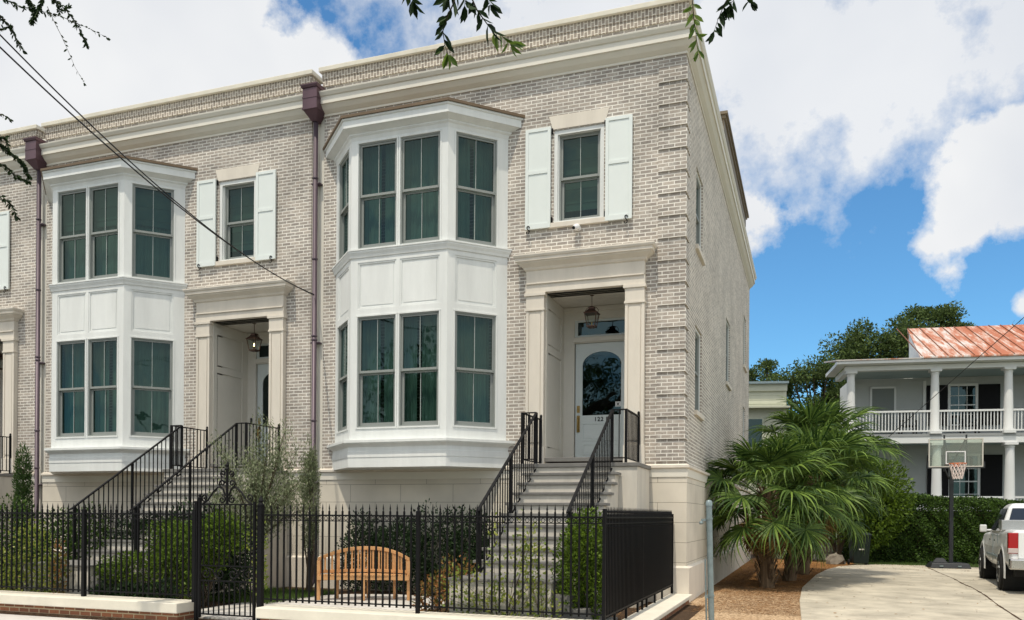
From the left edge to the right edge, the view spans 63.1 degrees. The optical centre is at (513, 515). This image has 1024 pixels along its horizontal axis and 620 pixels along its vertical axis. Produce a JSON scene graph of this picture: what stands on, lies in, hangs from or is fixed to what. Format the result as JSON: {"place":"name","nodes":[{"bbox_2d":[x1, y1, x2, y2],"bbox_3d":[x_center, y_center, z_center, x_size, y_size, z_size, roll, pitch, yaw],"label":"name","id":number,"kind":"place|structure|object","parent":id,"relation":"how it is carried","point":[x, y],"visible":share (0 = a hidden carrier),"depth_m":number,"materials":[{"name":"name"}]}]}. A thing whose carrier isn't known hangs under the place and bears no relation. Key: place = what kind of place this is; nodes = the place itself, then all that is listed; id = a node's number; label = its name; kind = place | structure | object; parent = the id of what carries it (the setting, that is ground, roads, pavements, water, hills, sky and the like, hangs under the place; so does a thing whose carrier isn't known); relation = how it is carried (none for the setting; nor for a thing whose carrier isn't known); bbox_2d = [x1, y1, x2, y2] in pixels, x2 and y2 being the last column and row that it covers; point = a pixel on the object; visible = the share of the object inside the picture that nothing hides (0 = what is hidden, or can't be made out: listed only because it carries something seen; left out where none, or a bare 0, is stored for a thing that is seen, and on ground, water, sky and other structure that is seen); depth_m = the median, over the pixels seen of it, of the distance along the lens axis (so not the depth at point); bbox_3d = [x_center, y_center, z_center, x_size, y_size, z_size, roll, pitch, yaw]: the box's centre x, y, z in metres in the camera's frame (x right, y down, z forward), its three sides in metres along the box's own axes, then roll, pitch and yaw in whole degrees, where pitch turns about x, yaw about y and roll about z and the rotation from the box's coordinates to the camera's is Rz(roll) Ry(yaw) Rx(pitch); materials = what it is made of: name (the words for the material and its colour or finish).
{"place":"outdoors","nodes":[
{"label":"outdoors","id":0,"kind":"place"},
{"bbox_2d":[0,614,91,619],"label":"sidewalk","id":1,"kind":"structure","parent":0,"point":[12,617],"depth_m":12.54,"materials":[{"name":"concrete"}]},
{"bbox_2d":[0,0,757,221],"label":"live oak","id":2,"kind":"object","parent":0,"point":[728,12],"visible":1,"depth_m":3.70,"materials":[{"name":"green plant"}]},
{"bbox_2d":[0,549,758,619],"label":"ground","id":3,"kind":"structure","parent":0,"point":[683,613],"depth_m":13.12,"materials":[{"name":"beige concrete"}]},
{"bbox_2d":[0,124,44,575],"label":"brick townhouse","id":4,"kind":"structure","parent":3,"relation":"on","point":[17,314],"depth_m":20.45,"materials":[{"name":"beige"}]},
{"bbox_2d":[11,441,34,576],"bbox_3d":[-10.831,-0.088,18.431,0.502,3.119,0.492,0,0,20],"label":"italian cypress","id":5,"kind":"object","parent":3,"relation":"on","point":[22,489],"visible":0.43,"depth_m":18.37,"materials":[{"name":"green plant"}]},
{"bbox_2d":[0,516,71,592],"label":"climbing rose","id":6,"kind":"object","parent":3,"relation":"on","point":[24,558],"visible":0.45,"depth_m":13.62,"materials":[{"name":"green plant"}]},
{"bbox_2d":[0,493,114,590],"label":"evergreen shrub","id":7,"kind":"object","parent":3,"relation":"on","point":[60,531],"visible":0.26,"depth_m":15.40,"materials":[{"name":"green plant"}]},
{"bbox_2d":[48,538,69,592],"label":"russet shrub","id":8,"kind":"object","parent":3,"relation":"on","point":[54,567],"visible":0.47,"depth_m":13.30,"materials":[{"name":"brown plant"}]},
{"bbox_2d":[0,590,193,619],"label":"garden wall","id":9,"kind":"structure","parent":3,"relation":"on","point":[111,606],"depth_m":12.45,"materials":[{"name":"beige brick"}]},
{"bbox_2d":[0,501,195,601],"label":"iron fence","id":10,"kind":"object","parent":9,"relation":"on","point":[84,518],"visible":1,"depth_m":12.71,"materials":[{"name":"black metal"}]},
{"bbox_2d":[194,461,255,619],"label":"iron gate","id":11,"kind":"structure","parent":10,"relation":"attached to","point":[198,547],"depth_m":11.91,"materials":[{"name":"black metal"}]},
{"bbox_2d":[87,577,180,598],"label":"evergreen shrub","id":12,"kind":"object","parent":3,"relation":"on","point":[140,590],"visible":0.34,"depth_m":12.86,"materials":[{"name":"green plant"}]},
{"bbox_2d":[95,517,202,598],"bbox_3d":[-5.810,0.755,13.499,1.918,1.522,1.235,0,0,20],"label":"boxwood shrub","id":13,"kind":"object","parent":3,"relation":"on","point":[157,557],"visible":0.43,"depth_m":13.24,"materials":[{"name":"green plant"}]},
{"bbox_2d":[20,69,322,597],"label":"brick townhouse","id":14,"kind":"structure","parent":3,"relation":"on","point":[152,371],"depth_m":18.55,"materials":[{"name":"beige"}]},
{"bbox_2d":[40,155,197,473],"bbox_3d":[-9.413,-4.484,18.986,4.521,6.990,1.224,0,0,20],"label":"bay window","id":15,"kind":"structure","parent":14,"relation":"in","point":[117,370],"depth_m":18.63,"materials":[{"name":"white wood"}]},
{"bbox_2d":[225,183,253,259],"bbox_3d":[-6.022,-6.487,18.528,0.800,1.655,0.179,0,0,20],"label":"window","id":16,"kind":"structure","parent":14,"relation":"in","point":[239,207],"depth_m":18.52,"materials":[{"name":"green glass"}]},
{"bbox_2d":[246,323,261,351],"bbox_3d":[-5.806,-3.978,18.651,0.271,0.630,0.270,0,0,20],"label":"hanging lantern","id":17,"kind":"object","parent":14,"relation":"hanging from","point":[254,336],"visible":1,"depth_m":18.61,"materials":[{"name":"black metal"}]},
{"bbox_2d":[257,343,268,358],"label":"transom window","id":18,"kind":"structure","parent":14,"relation":"in","point":[264,349],"depth_m":19.62,"materials":[{"name":"glass"}]},
{"bbox_2d":[257,364,268,462],"bbox_3d":[-5.540,-2.353,19.463,1.090,2.405,0.135,0,0,20],"label":"door","id":19,"kind":"structure","parent":14,"relation":"in","point":[263,369],"depth_m":19.62,"materials":[{"name":"paint"}]},
{"bbox_2d":[113,497,256,598],"bbox_3d":[-5.753,0.584,15.214,3.257,1.871,1.624,0,0,26],"label":"evergreen shrub","id":20,"kind":"object","parent":3,"relation":"on","point":[226,576],"visible":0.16,"depth_m":14.54,"materials":[{"name":"green plant"}]},
{"bbox_2d":[162,507,249,607],"bbox_3d":[-5.178,0.683,13.835,1.469,1.668,1.023,0,0,20],"label":"boxwood shrub","id":21,"kind":"object","parent":3,"relation":"on","point":[221,543],"visible":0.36,"depth_m":13.71,"materials":[{"name":"green plant"}]},
{"bbox_2d":[246,516,268,602],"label":"climbing rose","id":22,"kind":"object","parent":3,"relation":"on","point":[265,570],"visible":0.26,"depth_m":13.39,"materials":[{"name":"green plant"}]},
{"bbox_2d":[202,408,320,592],"bbox_3d":[-4.626,-0.246,15.191,2.131,3.529,1.896,0,0,-18],"label":"olive tree","id":23,"kind":"object","parent":3,"relation":"on","point":[254,489],"visible":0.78,"depth_m":15.01,"materials":[{"name":"green plant"}]},
{"bbox_2d":[189,586,333,603],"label":"grass","id":24,"kind":"structure","parent":3,"relation":"on","point":[267,593],"depth_m":15.05,"materials":[{"name":"green plant"}]},
{"bbox_2d":[296,432,321,592],"bbox_3d":[-3.882,-0.032,15.754,0.544,3.113,0.474,0,0,20],"label":"columnar shrub","id":25,"kind":"object","parent":3,"relation":"on","point":[310,488],"visible":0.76,"depth_m":15.71,"materials":[{"name":"green plant"}]},
{"bbox_2d":[198,594,443,619],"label":"patio","id":26,"kind":"structure","parent":3,"relation":"on","point":[372,599],"depth_m":13.96,"materials":[{"name":"beige concrete"}]},
{"bbox_2d":[317,546,409,600],"bbox_3d":[-2.670,1.029,14.985,1.668,0.942,0.572,0,0,-1],"label":"garden bench","id":27,"kind":"object","parent":26,"relation":"on","point":[386,571],"visible":0.71,"depth_m":15.02,"materials":[{"name":"brown wood"}]},
{"bbox_2d":[330,498,496,594],"bbox_3d":[-1.680,0.602,16.020,3.972,1.894,1.374,0,0,31],"label":"evergreen hedge","id":28,"kind":"object","parent":3,"relation":"on","point":[429,542],"visible":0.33,"depth_m":16.06,"materials":[{"name":"green plant"}]},
{"bbox_2d":[412,553,480,612],"bbox_3d":[-0.972,1.016,11.981,1.368,1.075,0.782,0,0,42],"label":"russet shrub","id":29,"kind":"object","parent":3,"relation":"on","point":[435,599],"visible":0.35,"depth_m":11.88,"materials":[{"name":"brown plant"}]},
{"bbox_2d":[256,593,691,619],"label":"garden wall","id":30,"kind":"structure","parent":3,"relation":"on","point":[666,607],"depth_m":11.18,"materials":[{"name":"beige concrete"}]},
{"bbox_2d":[256,496,605,619],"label":"iron fence","id":31,"kind":"object","parent":30,"relation":"on","point":[261,514],"visible":1,"depth_m":10.86,"materials":[{"name":"black metal"}]},
{"bbox_2d":[606,507,673,619],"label":"iron fence","id":32,"kind":"object","parent":30,"relation":"on","point":[639,556],"visible":1,"depth_m":11.91,"materials":[{"name":"black metal"}]},
{"bbox_2d":[428,509,552,616],"bbox_3d":[-0.298,0.731,10.975,1.761,1.644,0.412,0,0,20],"label":"climbing rose","id":33,"kind":"object","parent":3,"relation":"on","point":[518,593],"visible":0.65,"depth_m":10.91,"materials":[{"name":"green plant"}]},
{"bbox_2d":[300,0,756,619],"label":"brick townhouse","id":34,"kind":"structure","parent":3,"relation":"on","point":[464,276],"depth_m":16.02,"materials":[{"name":"beige brick"}]},
{"bbox_2d":[0,34,312,293],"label":"overhead cable","id":35,"kind":"object","parent":34,"relation":"attached to","point":[8,43],"visible":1,"depth_m":10.82,"materials":[{"name":"black plastic"}]},
{"bbox_2d":[0,46,313,295],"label":"overhead cable","id":36,"kind":"object","parent":34,"relation":"attached to","point":[24,70],"visible":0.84,"depth_m":10.72,"materials":[{"name":"black plastic"}]},
{"bbox_2d":[323,97,524,469],"bbox_3d":[-2.110,-4.431,16.393,4.521,6.990,1.224,0,0,20],"label":"bay window","id":37,"kind":"structure","parent":34,"relation":"in","point":[420,268],"depth_m":16.05,"materials":[{"name":"white wood"}]},
{"bbox_2d":[572,224,580,230],"bbox_3d":[1.173,-5.422,15.684,0.140,0.130,0.170,0,0,20],"label":"security camera","id":38,"kind":"object","parent":34,"relation":"attached to","point":[576,227],"visible":1,"depth_m":15.64,"materials":[{"name":"white plastic"}]},
{"bbox_2d":[559,131,599,220],"bbox_3d":[1.281,-6.433,15.935,0.800,1.655,0.179,0,0,20],"label":"window","id":39,"kind":"structure","parent":34,"relation":"in","point":[579,153],"depth_m":15.92,"materials":[{"name":"green glass"}]},
{"bbox_2d":[583,295,599,328],"bbox_3d":[1.497,-3.924,16.058,0.271,0.630,0.270,0,0,20],"label":"hanging lantern","id":40,"kind":"object","parent":34,"relation":"hanging from","point":[591,311],"visible":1,"depth_m":16.01,"materials":[{"name":"black metal"}]},
{"bbox_2d":[575,317,624,337],"bbox_3d":[1.785,-3.802,16.900,1.120,0.350,0.060,0,0,20],"label":"transom window","id":41,"kind":"structure","parent":34,"relation":"in","point":[609,326],"depth_m":16.89,"materials":[{"name":"glass"}]},
{"bbox_2d":[575,341,624,456],"bbox_3d":[1.763,-2.300,16.869,1.090,2.405,0.135,0,0,20],"label":"door","id":42,"kind":"structure","parent":34,"relation":"in","point":[599,366],"depth_m":16.92,"materials":[{"name":"paint"}]},
{"bbox_2d":[695,332,698,409],"bbox_3d":[3.649,-2.928,17.037,0.124,1.610,0.950,0,0,20],"label":"window","id":43,"kind":"structure","parent":34,"relation":"in","point":[696,336],"depth_m":17.44,"materials":[{"name":"grey glass"}]},
{"bbox_2d":[696,177,699,245],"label":"window","id":44,"kind":"structure","parent":34,"relation":"in","point":[697,184],"depth_m":17.42,"materials":[{"name":"grey glass"}]},
{"bbox_2d":[726,325,727,380],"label":"window","id":45,"kind":"structure","parent":34,"relation":"in","point":[726,325],"depth_m":23.43,"materials":[{"name":"grey glass"}]},
{"bbox_2d":[517,531,561,617],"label":"climbing rose","id":46,"kind":"object","parent":3,"relation":"on","point":[533,585],"visible":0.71,"depth_m":10.61,"materials":[{"name":"green plant"}]},
{"bbox_2d":[550,506,601,619],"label":"boxwood shrub","id":47,"kind":"object","parent":3,"relation":"on","point":[591,566],"visible":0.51,"depth_m":10.88,"materials":[{"name":"green plant"}]},
{"bbox_2d":[748,381,789,517],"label":"cream outbuilding","id":48,"kind":"structure","parent":3,"relation":"on","point":[762,396],"depth_m":41.98,"materials":[{"name":"beige paint"}]},
{"bbox_2d":[748,417,763,446],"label":"window","id":49,"kind":"structure","parent":48,"relation":"in","point":[757,421],"depth_m":42.01,"materials":[{"name":"beige"}]},
{"bbox_2d":[0,0,1023,413],"label":"sky","id":50,"kind":"structure","parent":0,"point":[879,144],"materials":[{"name":"blue"}]},
{"bbox_2d":[749,358,781,380],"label":"broadleaf tree","id":51,"kind":"object","parent":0,"point":[766,365],"visible":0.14,"depth_m":56.79,"materials":[{"name":"green plant"}]},
{"bbox_2d":[775,536,975,566],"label":"yard","id":52,"kind":"structure","parent":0,"point":[832,551],"depth_m":31.59,"materials":[{"name":"green plant"}]},
{"bbox_2d":[687,558,855,619],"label":"mulch bed","id":53,"kind":"object","parent":52,"relation":"on","point":[726,614],"visible":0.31,"depth_m":15.87,"materials":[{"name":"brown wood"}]},
{"bbox_2d":[699,500,713,619],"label":"galvanised post","id":54,"kind":"object","parent":53,"relation":"on","point":[710,594],"visible":1,"depth_m":10.49,"materials":[{"name":"metal"}]},
{"bbox_2d":[704,431,858,587],"bbox_3d":[5.572,-0.133,18.336,3.755,3.487,3.814,0,0,20],"label":"fan palm","id":55,"kind":"object","parent":53,"relation":"on","point":[771,533],"visible":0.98,"depth_m":17.77,"materials":[{"name":"green plant"}]},
{"bbox_2d":[741,416,898,580],"bbox_3d":[7.221,-0.394,20.000,3.799,4.090,4.189,0,0,20],"label":"fan palm","id":56,"kind":"object","parent":53,"relation":"on","point":[844,443],"visible":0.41,"depth_m":19.48,"materials":[{"name":"green plant"}]},
{"bbox_2d":[812,535,839,559],"bbox_3d":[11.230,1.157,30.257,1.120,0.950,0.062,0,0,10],"label":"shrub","id":57,"kind":"object","parent":53,"relation":"on","point":[828,552],"visible":0.15,"depth_m":30.21,"materials":[{"name":"green plant"}]},
{"bbox_2d":[745,393,914,574],"bbox_3d":[8.350,-0.853,22.514,4.385,4.999,4.375,0,0,20],"label":"fan palm","id":58,"kind":"object","parent":53,"relation":"on","point":[822,413],"visible":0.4,"depth_m":22.15,"materials":[{"name":"green plant"}]},
{"bbox_2d":[824,553,845,563],"bbox_3d":[10.724,1.423,27.866,0.670,0.411,0.695,0,0,20],"label":"boulder","id":59,"kind":"object","parent":53,"relation":"on","point":[835,558],"visible":0.93,"depth_m":27.64,"materials":[{"name":"beige stone"}]},
{"bbox_2d":[782,430,916,554],"bbox_3d":[11.249,-0.820,28.961,5.028,4.924,2.309,0,0,20],"label":"broadleaf shrub","id":60,"kind":"object","parent":53,"relation":"on","point":[892,520],"visible":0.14,"depth_m":28.23,"materials":[{"name":"green plant"}]},
{"bbox_2d":[759,351,849,434],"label":"broadleaf tree","id":61,"kind":"object","parent":52,"relation":"on","point":[809,376],"visible":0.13,"depth_m":46.70,"materials":[{"name":"green plant"}]},
{"bbox_2d":[847,532,871,564],"bbox_3d":[11.285,1.092,27.288,0.620,1.080,0.740,0,0,10],"label":"wheelie bin","id":62,"kind":"object","parent":52,"relation":"on","point":[863,559],"visible":0.66,"depth_m":27.01,"materials":[{"name":"black plastic"}]},
{"bbox_2d":[816,315,949,384],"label":"broadleaf tree","id":63,"kind":"object","parent":52,"relation":"on","point":[854,345],"visible":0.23,"depth_m":48.18,"materials":[{"name":"green plant"}]},
{"bbox_2d":[874,300,975,357],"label":"broadleaf tree","id":64,"kind":"object","parent":52,"relation":"on","point":[945,314],"visible":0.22,"depth_m":49.47,"materials":[{"name":"green plant"}]},
{"bbox_2d":[836,490,1023,563],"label":"clipped hedge","id":65,"kind":"object","parent":52,"relation":"on","point":[924,536],"visible":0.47,"depth_m":28.73,"materials":[{"name":"green plant"}]},
{"bbox_2d":[799,564,1023,619],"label":"driveway","id":66,"kind":"structure","parent":0,"point":[894,591],"depth_m":16.34,"materials":[{"name":"concrete"}]},
{"bbox_2d":[733,562,1004,619],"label":"fallen leaves","id":67,"kind":"object","parent":66,"relation":"on","point":[873,597],"visible":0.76,"depth_m":19.98,"materials":[{"name":"brown plant"}]},
{"bbox_2d":[925,434,984,568],"bbox_3d":[13.383,-0.412,25.462,1.570,4.050,1.928,0,0,18],"label":"basketball hoop","id":68,"kind":"object","parent":66,"relation":"on","point":[942,562],"visible":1,"depth_m":25.37,"materials":[{"name":"black plastic"}]},
{"bbox_2d":[927,567,1021,619],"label":"driveway joint","id":69,"kind":"object","parent":66,"relation":"on","point":[986,596],"visible":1,"depth_m":15.99,"materials":[{"name":"concrete"}]},
{"bbox_2d":[979,503,1023,590],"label":"pickup truck","id":70,"kind":"object","parent":66,"relation":"on","point":[1001,555],"visible":1,"depth_m":18.06,"materials":[{"name":"white paint"}]},
{"bbox_2d":[867,560,978,566],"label":"grass","id":71,"kind":"structure","parent":0,"point":[916,563],"depth_m":27.68,"materials":[{"name":"green plant"}]},
{"bbox_2d":[824,324,1023,539],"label":"porch house","id":72,"kind":"structure","parent":0,"point":[987,386],"depth_m":34.22,"materials":[{"name":"paint"}]},
{"bbox_2d":[870,386,895,433],"bbox_3d":[15.558,-4.317,35.197,1.030,2.240,0.050,0,0,12],"label":"porch door","id":73,"kind":"structure","parent":72,"relation":"in","point":[884,397],"depth_m":35.17,"materials":[{"name":"white"}]},
{"bbox_2d":[898,412,916,433],"bbox_3d":[15.959,-3.739,33.826,0.620,1.090,0.520,0,0,12],"label":"porch chair","id":74,"kind":"object","parent":72,"relation":"on","point":[909,425],"visible":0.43,"depth_m":34.02,"materials":[{"name":"white"}]},
{"bbox_2d":[948,383,977,425],"bbox_3d":[18.579,-4.589,34.546,1.150,1.750,0.060,0,0,12],"label":"window","id":75,"kind":"structure","parent":72,"relation":"in","point":[960,396],"depth_m":34.56,"materials":[{"name":"white glass"}]},
{"bbox_2d":[949,453,980,507],"bbox_3d":[18.629,-1.424,34.531,1.200,2.280,0.060,0,0,12],"label":"window","id":76,"kind":"structure","parent":72,"relation":"in","point":[970,483],"depth_m":34.50,"materials":[{"name":"white glass"}]},
{"bbox_2d":[959,411,979,432],"bbox_3d":[18.209,-3.722,33.346,0.620,1.090,0.520,0,0,12],"label":"porch chair","id":77,"kind":"object","parent":72,"relation":"on","point":[962,420],"visible":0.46,"depth_m":33.49,"materials":[{"name":"white"}]},
{"bbox_2d":[890,317,1023,435],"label":"overhead cable","id":78,"kind":"object","parent":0,"point":[959,374],"visible":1,"depth_m":17.68,"materials":[{"name":"black plastic"}]}
]}

